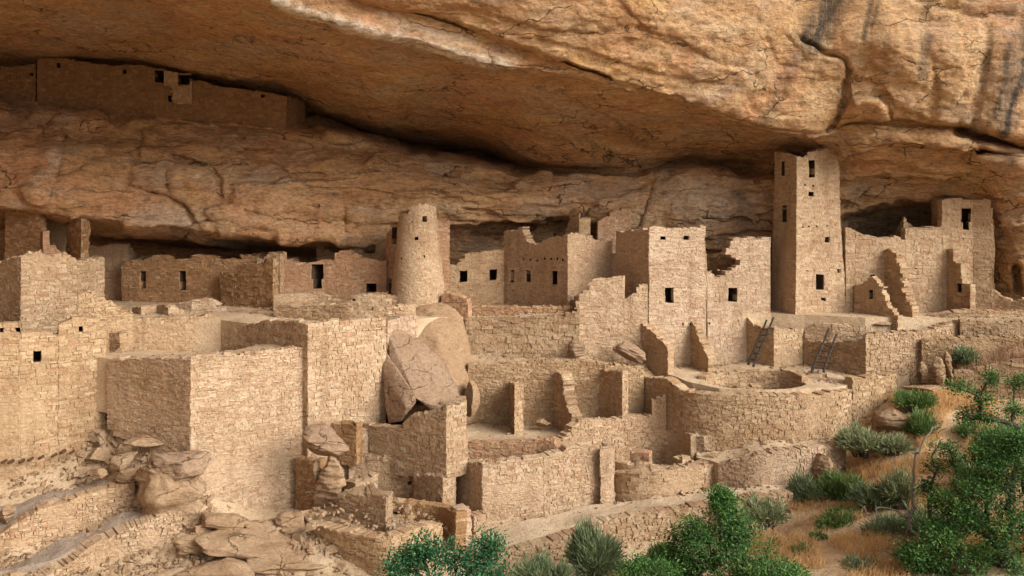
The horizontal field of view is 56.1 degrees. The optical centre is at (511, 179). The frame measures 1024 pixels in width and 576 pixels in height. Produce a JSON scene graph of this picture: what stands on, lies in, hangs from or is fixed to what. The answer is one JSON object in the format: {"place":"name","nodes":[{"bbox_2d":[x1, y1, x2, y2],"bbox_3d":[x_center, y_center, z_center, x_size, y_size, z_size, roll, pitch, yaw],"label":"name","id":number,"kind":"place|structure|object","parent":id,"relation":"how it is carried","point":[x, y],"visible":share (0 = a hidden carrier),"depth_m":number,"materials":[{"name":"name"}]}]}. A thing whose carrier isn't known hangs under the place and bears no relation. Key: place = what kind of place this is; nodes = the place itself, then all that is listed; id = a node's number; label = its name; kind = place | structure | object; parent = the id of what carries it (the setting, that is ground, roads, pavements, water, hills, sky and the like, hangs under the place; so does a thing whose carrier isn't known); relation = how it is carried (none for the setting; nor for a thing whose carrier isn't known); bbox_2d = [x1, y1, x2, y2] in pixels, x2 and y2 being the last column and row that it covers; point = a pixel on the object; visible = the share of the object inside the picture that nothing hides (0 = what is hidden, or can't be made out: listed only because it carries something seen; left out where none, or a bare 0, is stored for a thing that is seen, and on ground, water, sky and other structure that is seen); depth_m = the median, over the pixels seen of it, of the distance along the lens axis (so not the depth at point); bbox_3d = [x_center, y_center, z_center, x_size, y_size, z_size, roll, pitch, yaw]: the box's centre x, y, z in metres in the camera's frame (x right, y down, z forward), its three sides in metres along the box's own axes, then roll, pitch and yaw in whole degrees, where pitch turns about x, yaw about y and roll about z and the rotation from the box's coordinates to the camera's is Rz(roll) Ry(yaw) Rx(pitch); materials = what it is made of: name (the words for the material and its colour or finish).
{"place":"outdoors","nodes":[
{"label":"outdoors","id":0,"kind":"place"},
{"bbox_2d":[0,479,115,529],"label":"gravel path","id":1,"kind":"structure","parent":0,"point":[25,507],"depth_m":35.94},
{"bbox_2d":[0,511,141,575],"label":"gravel path","id":2,"kind":"structure","parent":0,"point":[60,549],"depth_m":33.75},
{"bbox_2d":[37,58,304,133],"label":"ledge house","id":3,"kind":"structure","parent":0,"point":[128,91],"depth_m":51.23,"materials":[{"name":"stone"}]},
{"bbox_2d":[0,0,1023,390],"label":"cliff","id":4,"kind":"structure","parent":0,"point":[482,124],"depth_m":46.90,"materials":[{"name":"stone"}]},
{"bbox_2d":[0,64,36,101],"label":"rubble wall","id":5,"kind":"structure","parent":4,"relation":"on","point":[18,83],"depth_m":51.76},
{"bbox_2d":[5,210,46,258],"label":"stone wall","id":6,"kind":"structure","parent":4,"relation":"on","point":[23,229],"depth_m":47.45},
{"bbox_2d":[596,208,630,252],"bbox_3d":[5.260,3.002,49.692,1.751,3.027,0.493,0,0,-6],"label":"wall remnant","id":7,"kind":"object","parent":4,"relation":"attached to","point":[611,224],"depth_m":49.49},
{"bbox_2d":[0,392,1023,575],"bbox_3d":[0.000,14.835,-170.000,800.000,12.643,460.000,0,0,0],"label":"ground","id":8,"kind":"structure","parent":0,"point":[833,566],"depth_m":36.44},
{"bbox_2d":[0,316,106,479],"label":"great wall","id":9,"kind":"structure","parent":8,"relation":"on","point":[50,415],"depth_m":37.95,"materials":[{"name":"stone"}]},
{"bbox_2d":[0,481,134,552],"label":"walk wall","id":10,"kind":"structure","parent":8,"relation":"on","point":[69,515],"depth_m":34.98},
{"bbox_2d":[0,441,147,499],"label":"rubble","id":11,"kind":"object","parent":8,"relation":"on","point":[41,488],"visible":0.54,"depth_m":37.20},
{"bbox_2d":[0,503,204,575],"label":"rubble","id":12,"kind":"object","parent":8,"relation":"on","point":[125,569],"visible":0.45,"depth_m":33.57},
{"bbox_2d":[31,510,181,575],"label":"walk wall","id":13,"kind":"structure","parent":8,"relation":"on","point":[136,535],"depth_m":34.07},
{"bbox_2d":[70,416,217,541],"bbox_3d":[-14.320,11.378,36.925,7.412,3.799,5.711,0,0,0],"label":"rubble","id":14,"kind":"object","parent":8,"relation":"on","point":[100,435],"visible":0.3,"depth_m":37.45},
{"bbox_2d":[134,464,206,521],"bbox_3d":[-12.688,11.647,35.517,2.578,2.626,1.958,0,0,-10],"label":"boulder","id":15,"kind":"object","parent":8,"relation":"on","point":[162,493],"visible":0.69,"depth_m":34.94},
{"bbox_2d":[150,450,211,480],"bbox_3d":[-12.283,10.632,35.364,2.177,1.101,1.499,0,0,0],"label":"boulder","id":16,"kind":"object","parent":15,"relation":"on","point":[186,464],"visible":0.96,"depth_m":34.95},
{"bbox_2d":[106,345,303,509],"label":"corner wall","id":17,"kind":"structure","parent":8,"relation":"on","point":[238,416],"depth_m":37.55,"materials":[{"name":"stone"}]},
{"bbox_2d":[96,344,281,412],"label":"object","id":18,"kind":"object","parent":17,"relation":"on","point":[101,392],"visible":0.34,"depth_m":38.96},
{"bbox_2d":[78,289,132,351],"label":"stepped wall","id":19,"kind":"structure","parent":18,"relation":"on","point":[112,314],"depth_m":41.06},
{"bbox_2d":[173,557,256,575],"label":"boulder","id":20,"kind":"object","parent":8,"relation":"on","point":[225,566],"visible":0.63,"depth_m":32.63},
{"bbox_2d":[194,528,301,558],"bbox_3d":[-9.214,12.976,34.277,3.879,0.894,2.486,0,0,0],"label":"boulder","id":21,"kind":"object","parent":8,"relation":"on","point":[243,543],"visible":0.84,"depth_m":33.71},
{"bbox_2d":[200,512,249,529],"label":"boulder","id":22,"kind":"object","parent":21,"relation":"on","point":[223,521],"visible":0.91,"depth_m":34.71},
{"bbox_2d":[244,518,282,533],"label":"boulder","id":23,"kind":"object","parent":21,"relation":"on","point":[267,526],"visible":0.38,"depth_m":34.92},
{"bbox_2d":[193,515,364,575],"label":"rubble","id":24,"kind":"object","parent":8,"relation":"on","point":[299,538],"visible":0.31,"depth_m":33.91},
{"bbox_2d":[246,544,327,575],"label":"boulder","id":25,"kind":"object","parent":8,"relation":"on","point":[287,561],"visible":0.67,"depth_m":32.91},
{"bbox_2d":[274,511,304,535],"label":"boulder","id":26,"kind":"object","parent":8,"relation":"on","point":[290,522],"visible":0.91,"depth_m":34.90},
{"bbox_2d":[295,455,325,510],"bbox_3d":[-8.055,12.460,38.387,1.128,2.695,0.478,0,0,21],"label":"wall remnant","id":27,"kind":"object","parent":8,"relation":"on","point":[305,488],"depth_m":38.24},
{"bbox_2d":[339,483,392,532],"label":"wall block","id":28,"kind":"structure","parent":8,"relation":"on","point":[376,503],"depth_m":35.31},
{"bbox_2d":[300,509,442,575],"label":"bastion wall","id":29,"kind":"structure","parent":8,"relation":"on","point":[362,548],"depth_m":33.34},
{"bbox_2d":[344,453,413,498],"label":"wall","id":30,"kind":"structure","parent":8,"relation":"on","point":[401,487],"depth_m":38.90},
{"bbox_2d":[363,396,468,477],"bbox_3d":[-3.772,10.503,39.219,4.459,3.407,1.966,0,0,31],"label":"ruined room","id":31,"kind":"object","parent":30,"relation":"on","point":[434,440],"visible":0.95,"depth_m":38.06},
{"bbox_2d":[392,497,466,551],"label":"wall","id":32,"kind":"structure","parent":8,"relation":"on","point":[454,522],"depth_m":35.99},
{"bbox_2d":[305,499,447,531],"bbox_3d":[-4.759,12.620,35.328,6.016,1.089,2.432,0,0,0],"label":"rubble","id":33,"kind":"object","parent":32,"relation":"on","point":[410,517],"visible":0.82,"depth_m":35.17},
{"bbox_2d":[313,455,345,505],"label":"boulder","id":34,"kind":"object","parent":33,"relation":"on","point":[331,482],"visible":0.9,"depth_m":36.45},
{"bbox_2d":[303,423,348,456],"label":"boulder","id":35,"kind":"object","parent":34,"relation":"on","point":[323,439],"visible":1,"depth_m":36.64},
{"bbox_2d":[413,472,456,504],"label":"wall block","id":36,"kind":"structure","parent":8,"relation":"on","point":[435,487],"depth_m":37.35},
{"bbox_2d":[373,523,518,575],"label":"oak shrub","id":37,"kind":"object","parent":8,"relation":"on","point":[419,553],"visible":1,"depth_m":30.10,"materials":[{"name":"green plant"}]},
{"bbox_2d":[0,305,1019,575],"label":"rubble","id":38,"kind":"object","parent":8,"relation":"on","point":[340,557],"visible":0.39,"depth_m":40.52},
{"bbox_2d":[456,442,599,521],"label":"front wall","id":39,"kind":"structure","parent":8,"relation":"on","point":[565,477],"depth_m":38.18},
{"bbox_2d":[505,547,577,575],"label":"rabbitbrush","id":40,"kind":"object","parent":8,"relation":"on","point":[537,565],"visible":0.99,"depth_m":31.65,"materials":[{"name":"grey plant"}]},
{"bbox_2d":[562,512,627,575],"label":"rabbitbrush","id":41,"kind":"object","parent":8,"relation":"on","point":[591,551],"visible":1,"depth_m":32.60,"materials":[{"name":"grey plant"}]},
{"bbox_2d":[600,442,615,503],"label":"pillar","id":42,"kind":"structure","parent":8,"relation":"on","point":[607,466],"depth_m":38.87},
{"bbox_2d":[557,394,666,477],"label":"court side wall","id":43,"kind":"structure","parent":8,"relation":"on","point":[628,433],"depth_m":42.00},
{"bbox_2d":[470,489,792,575],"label":"path wall","id":44,"kind":"structure","parent":8,"relation":"on","point":[633,527],"depth_m":36.22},
{"bbox_2d":[4,218,1023,573],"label":"rubble","id":45,"kind":"object","parent":44,"relation":"on","point":[66,496],"visible":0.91,"depth_m":40.02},
{"bbox_2d":[609,545,685,575],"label":"oak shrub","id":46,"kind":"object","parent":8,"relation":"on","point":[637,566],"visible":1,"depth_m":30.27,"materials":[{"name":"green plant"}]},
{"bbox_2d":[611,430,698,464],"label":"kiva wall","id":47,"kind":"structure","parent":8,"relation":"on","point":[688,444],"depth_m":42.22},
{"bbox_2d":[614,461,714,501],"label":"kiva front wall","id":48,"kind":"structure","parent":8,"relation":"on","point":[638,483],"depth_m":38.99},
{"bbox_2d":[642,482,809,575],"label":"oak tree","id":49,"kind":"object","parent":8,"relation":"on","point":[696,537],"visible":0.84,"depth_m":31.00,"materials":[{"name":"green plant"}]},
{"bbox_2d":[644,367,851,451],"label":"round terrace wall","id":50,"kind":"structure","parent":8,"relation":"on","point":[729,420],"depth_m":40.99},
{"bbox_2d":[738,484,798,530],"bbox_3d":[9.371,12.290,35.883,2.164,1.541,2.056,0,0,-35],"label":"shrub","id":51,"kind":"object","parent":8,"relation":"on","point":[766,512],"visible":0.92,"depth_m":35.75,"materials":[{"name":"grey plant"}]},
{"bbox_2d":[742,555,814,575],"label":"oak shrub","id":52,"kind":"object","parent":8,"relation":"on","point":[767,572],"visible":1,"depth_m":29.73,"materials":[{"name":"green plant"}]},
{"bbox_2d":[718,440,846,487],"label":"retaining wall","id":53,"kind":"structure","parent":8,"relation":"on","point":[773,467],"depth_m":39.24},
{"bbox_2d":[785,463,823,503],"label":"shrub","id":54,"kind":"object","parent":8,"relation":"on","point":[802,487],"visible":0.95,"depth_m":38.23,"materials":[{"name":"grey plant"}]},
{"bbox_2d":[812,501,866,530],"bbox_3d":[12.350,12.837,36.225,2.181,1.461,2.350,0,0,0],"label":"shrub","id":55,"kind":"object","parent":8,"relation":"on","point":[828,519],"visible":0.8,"depth_m":35.94,"materials":[{"name":"green plant"}]},
{"bbox_2d":[816,463,869,501],"bbox_3d":[13.160,12.115,38.102,2.254,1.911,2.004,0,0,42],"label":"shrub","id":56,"kind":"object","parent":8,"relation":"on","point":[835,485],"visible":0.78,"depth_m":37.80,"materials":[{"name":"green plant"}]},
{"bbox_2d":[832,417,884,458],"bbox_3d":[14.471,10.743,40.007,2.218,1.639,2.077,0,0,0],"label":"shrub","id":57,"kind":"object","parent":8,"relation":"on","point":[854,439],"visible":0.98,"depth_m":39.76,"materials":[{"name":"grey plant"}]},
{"bbox_2d":[845,370,897,425],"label":"retaining wall","id":58,"kind":"structure","parent":8,"relation":"on","point":[870,392],"depth_m":42.82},
{"bbox_2d":[843,476,904,511],"bbox_3d":[13.698,11.947,36.225,2.402,1.406,1.648,0,0,26],"label":"shrub","id":59,"kind":"object","parent":8,"relation":"on","point":[869,497],"visible":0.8,"depth_m":35.98,"materials":[{"name":"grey plant"}]},
{"bbox_2d":[856,506,911,537],"bbox_3d":[13.694,12.447,33.996,3.335,1.599,2.326,0,0,0],"label":"shrub","id":60,"kind":"object","parent":8,"relation":"on","point":[881,522],"visible":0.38,"depth_m":33.89,"materials":[{"name":"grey plant"}]},
{"bbox_2d":[871,407,906,431],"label":"boulder","id":61,"kind":"object","parent":8,"relation":"on","point":[892,418],"visible":0.87,"depth_m":41.04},
{"bbox_2d":[867,431,917,456],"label":"shrub","id":62,"kind":"object","parent":8,"relation":"on","point":[898,443],"visible":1,"depth_m":39.32,"materials":[{"name":"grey plant"}]},
{"bbox_2d":[873,463,924,508],"bbox_3d":[14.312,11.344,35.772,1.793,1.720,1.589,0,0,0],"label":"shrub","id":63,"kind":"object","parent":8,"relation":"on","point":[897,484],"visible":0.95,"depth_m":35.51,"materials":[{"name":"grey plant"}]},
{"bbox_2d":[888,386,939,412],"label":"shrub","id":64,"kind":"object","parent":8,"relation":"on","point":[910,399],"visible":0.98,"depth_m":41.32,"materials":[{"name":"green plant"}]},
{"bbox_2d":[899,403,946,437],"bbox_3d":[17.163,10.272,40.416,1.535,1.742,1.896,0,0,-14],"label":"shrub","id":65,"kind":"object","parent":8,"relation":"on","point":[919,423],"visible":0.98,"depth_m":40.06,"materials":[{"name":"green plant"}]},
{"bbox_2d":[913,438,972,548],"bbox_3d":[14.558,11.018,32.298,1.981,4.656,1.526,0,0,26],"label":"oak tree","id":66,"kind":"object","parent":8,"relation":"on","point":[953,462],"visible":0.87,"depth_m":32.20,"materials":[{"name":"green plant"}]},
{"bbox_2d":[886,420,1023,575],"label":"oak tree","id":67,"kind":"object","parent":8,"relation":"on","point":[994,460],"visible":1,"depth_m":30.33,"materials":[{"name":"green plant"}]},
{"bbox_2d":[941,364,1023,501],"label":"oak tree","id":68,"kind":"object","parent":8,"relation":"on","point":[992,418],"visible":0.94,"depth_m":33.86,"materials":[{"name":"green plant"}]},
{"bbox_2d":[957,355,1017,369],"bbox_3d":[22.728,8.547,43.100,5.301,2.153,2.065,0,0,21],"label":"grass strip","id":69,"kind":"object","parent":8,"relation":"on","point":[971,368],"depth_m":42.90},
{"bbox_2d":[920,335,1023,383],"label":"retaining wall","id":70,"kind":"structure","parent":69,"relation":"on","point":[932,348],"depth_m":44.04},
{"bbox_2d":[957,342,1023,368],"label":"seeding grass","id":71,"kind":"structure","parent":69,"relation":"on","point":[1008,353],"depth_m":42.95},
{"bbox_2d":[952,357,1023,398],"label":"retaining wall","id":72,"kind":"structure","parent":8,"relation":"on","point":[1015,365],"depth_m":42.36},
{"bbox_2d":[958,318,1023,336],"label":"retaining wall","id":73,"kind":"structure","parent":8,"relation":"on","point":[976,327],"depth_m":44.68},
{"bbox_2d":[466,423,591,444],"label":"court floor","id":74,"kind":"structure","parent":0,"point":[485,431],"depth_m":42.16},
{"bbox_2d":[509,381,523,434],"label":"buttress wall","id":75,"kind":"structure","parent":74,"relation":"on","point":[516,408],"depth_m":41.97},
{"bbox_2d":[468,436,568,459],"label":"court wall","id":76,"kind":"structure","parent":74,"relation":"on","point":[489,449],"depth_m":39.82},
{"bbox_2d":[468,358,643,425],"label":"ledge wall","id":77,"kind":"structure","parent":74,"relation":"on","point":[493,380],"depth_m":43.45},
{"bbox_2d":[553,370,581,430],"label":"buttress wall","id":78,"kind":"structure","parent":74,"relation":"on","point":[565,402],"depth_m":42.51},
{"bbox_2d":[600,368,628,417],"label":"buttress wall","id":79,"kind":"structure","parent":74,"relation":"on","point":[614,384],"depth_m":42.52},
{"bbox_2d":[106,299,1023,360],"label":"terrace","id":80,"kind":"structure","parent":0,"point":[208,335],"depth_m":45.38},
{"bbox_2d":[0,251,104,351],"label":"corner tower","id":81,"kind":"structure","parent":80,"relation":"on","point":[39,290],"depth_m":39.84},
{"bbox_2d":[66,218,90,259],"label":"tall pier","id":82,"kind":"structure","parent":80,"relation":"on","point":[78,231],"depth_m":46.92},
{"bbox_2d":[88,243,152,298],"bbox_3d":[-21.186,5.362,51.848,2.429,3.988,2.859,0,0,6],"label":"back room","id":83,"kind":"object","parent":80,"relation":"on","point":[115,255],"visible":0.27,"depth_m":50.46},
{"bbox_2d":[133,312,219,350],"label":"terrace wall","id":84,"kind":"structure","parent":80,"relation":"on","point":[171,333],"depth_m":42.15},
{"bbox_2d":[121,252,267,302],"bbox_3d":[-16.681,5.426,50.150,8.304,3.302,3.033,0,0,13],"label":"long room","id":85,"kind":"object","parent":80,"relation":"on","point":[162,278],"visible":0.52,"depth_m":48.79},
{"bbox_2d":[220,258,278,309],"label":"room block","id":86,"kind":"structure","parent":80,"relation":"on","point":[252,285],"depth_m":46.52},
{"bbox_2d":[221,316,386,466],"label":"slab side wall","id":87,"kind":"structure","parent":80,"relation":"on","point":[342,372],"depth_m":39.53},
{"bbox_2d":[330,420,362,466],"bbox_3d":[-6.924,10.687,39.156,1.756,1.735,0.685,0,0,22],"label":"wall remnant","id":88,"kind":"object","parent":87,"relation":"attached to","point":[349,433],"depth_m":38.74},
{"bbox_2d":[229,291,391,313],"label":"wall","id":89,"kind":"structure","parent":80,"relation":"on","point":[364,301],"depth_m":44.58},
{"bbox_2d":[283,250,387,299],"bbox_3d":[-8.888,5.056,48.798,5.654,3.078,2.672,0,0,4],"label":"pink room","id":90,"kind":"object","parent":80,"relation":"on","point":[345,274],"visible":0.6,"depth_m":47.58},
{"bbox_2d":[275,302,415,337],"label":"wall","id":91,"kind":"structure","parent":80,"relation":"on","point":[321,311],"depth_m":42.69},
{"bbox_2d":[382,352,415,422],"bbox_3d":[-4.751,8.666,40.061,1.105,2.881,2.368,0,0,-22],"label":"boulder","id":92,"kind":"object","parent":80,"relation":"on","point":[400,399],"visible":1,"depth_m":39.65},
{"bbox_2d":[388,328,458,409],"bbox_3d":[-3.764,8.246,40.887,3.420,3.940,3.333,0,0,0],"label":"boulder","id":93,"kind":"object","parent":92,"relation":"on","point":[420,365],"visible":0.88,"depth_m":40.30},
{"bbox_2d":[386,315,417,354],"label":"return wall","id":94,"kind":"structure","parent":80,"relation":"on","point":[407,324],"depth_m":41.97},
{"bbox_2d":[437,218,449,289],"bbox_3d":[-3.510,4.311,47.543,0.854,4.759,0.489,0,0,-7],"label":"tower annex","id":95,"kind":"object","parent":80,"relation":"on","point":[444,231],"visible":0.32,"depth_m":47.37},
{"bbox_2d":[416,302,476,424],"bbox_3d":[-3.252,8.523,44.769,3.825,5.333,5.434,0,0,0],"label":"boulder","id":96,"kind":"object","parent":80,"relation":"on","point":[446,340],"visible":0.34,"depth_m":43.67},
{"bbox_2d":[391,203,444,307],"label":"round tower","id":97,"kind":"structure","parent":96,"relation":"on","point":[417,278],"depth_m":45.66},
{"bbox_2d":[449,249,504,304],"bbox_3d":[-1.779,5.331,49.626,2.935,3.507,1.162,0,0,-7],"label":"courtyard room","id":98,"kind":"object","parent":80,"relation":"on","point":[477,278],"visible":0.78,"depth_m":49.10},
{"bbox_2d":[444,290,573,315],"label":"parapet wall","id":99,"kind":"structure","parent":80,"relation":"on","point":[489,310],"depth_m":45.42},
{"bbox_2d":[465,300,579,356],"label":"retaining wall","id":100,"kind":"structure","parent":80,"relation":"on","point":[551,335],"depth_m":44.80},
{"bbox_2d":[503,227,612,305],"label":"loophole house","id":101,"kind":"structure","parent":80,"relation":"on","point":[565,269],"depth_m":47.44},
{"bbox_2d":[574,276,647,361],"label":"house wing","id":102,"kind":"structure","parent":80,"relation":"on","point":[611,316],"depth_m":44.84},
{"bbox_2d":[611,225,706,365],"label":"tall house","id":103,"kind":"structure","parent":80,"relation":"on","point":[669,265],"depth_m":45.45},
{"bbox_2d":[706,236,770,364],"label":"house wing","id":104,"kind":"structure","parent":80,"relation":"on","point":[738,289],"depth_m":46.34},
{"bbox_2d":[770,148,845,326],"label":"square tower","id":105,"kind":"structure","parent":80,"relation":"on","point":[808,274],"depth_m":46.92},
{"bbox_2d":[854,276,902,330],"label":"buttress wall","id":106,"kind":"structure","parent":80,"relation":"on","point":[871,297],"depth_m":46.04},
{"bbox_2d":[884,248,918,317],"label":"buttress wall","id":107,"kind":"structure","parent":80,"relation":"on","point":[896,275],"depth_m":46.42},
{"bbox_2d":[842,198,995,312],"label":"tower wing","id":108,"kind":"structure","parent":80,"relation":"on","point":[966,227],"depth_m":47.41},
{"bbox_2d":[947,248,975,310],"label":"buttress wall","id":109,"kind":"structure","parent":80,"relation":"on","point":[961,292],"depth_m":46.91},
{"bbox_2d":[927,308,1023,317],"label":"curved parapet","id":110,"kind":"structure","parent":80,"relation":"on","point":[968,313],"depth_m":45.61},
{"bbox_2d":[471,485,793,550],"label":"foot path","id":111,"kind":"structure","parent":0,"point":[516,532],"depth_m":37.24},
{"bbox_2d":[696,438,832,485],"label":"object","id":112,"kind":"structure","parent":0,"point":[724,455],"depth_m":40.34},
{"bbox_2d":[668,361,908,393],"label":"kiva terrace","id":113,"kind":"structure","parent":0,"point":[687,376],"depth_m":43.23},
{"bbox_2d":[641,323,673,376],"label":"buttress wall","id":114,"kind":"structure","parent":113,"relation":"on","point":[659,356],"depth_m":44.13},
{"bbox_2d":[691,321,715,371],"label":"buttress wall","id":115,"kind":"structure","parent":113,"relation":"on","point":[703,355],"depth_m":44.87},
{"bbox_2d":[699,369,807,389],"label":"kiva wall","id":116,"kind":"structure","parent":113,"relation":"on","point":[765,379],"depth_m":43.94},
{"bbox_2d":[747,317,803,366],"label":"buttress wall","id":117,"kind":"structure","parent":113,"relation":"on","point":[782,347],"depth_m":45.67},
{"bbox_2d":[804,323,870,364],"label":"retaining wall","id":118,"kind":"structure","parent":113,"relation":"on","point":[818,331],"depth_m":45.43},
{"bbox_2d":[803,320,958,387],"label":"pit wall","id":119,"kind":"structure","parent":113,"relation":"on","point":[879,351],"depth_m":44.35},
{"bbox_2d":[753,384,1023,575],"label":"grass","id":120,"kind":"structure","parent":0,"point":[845,536],"depth_m":35.56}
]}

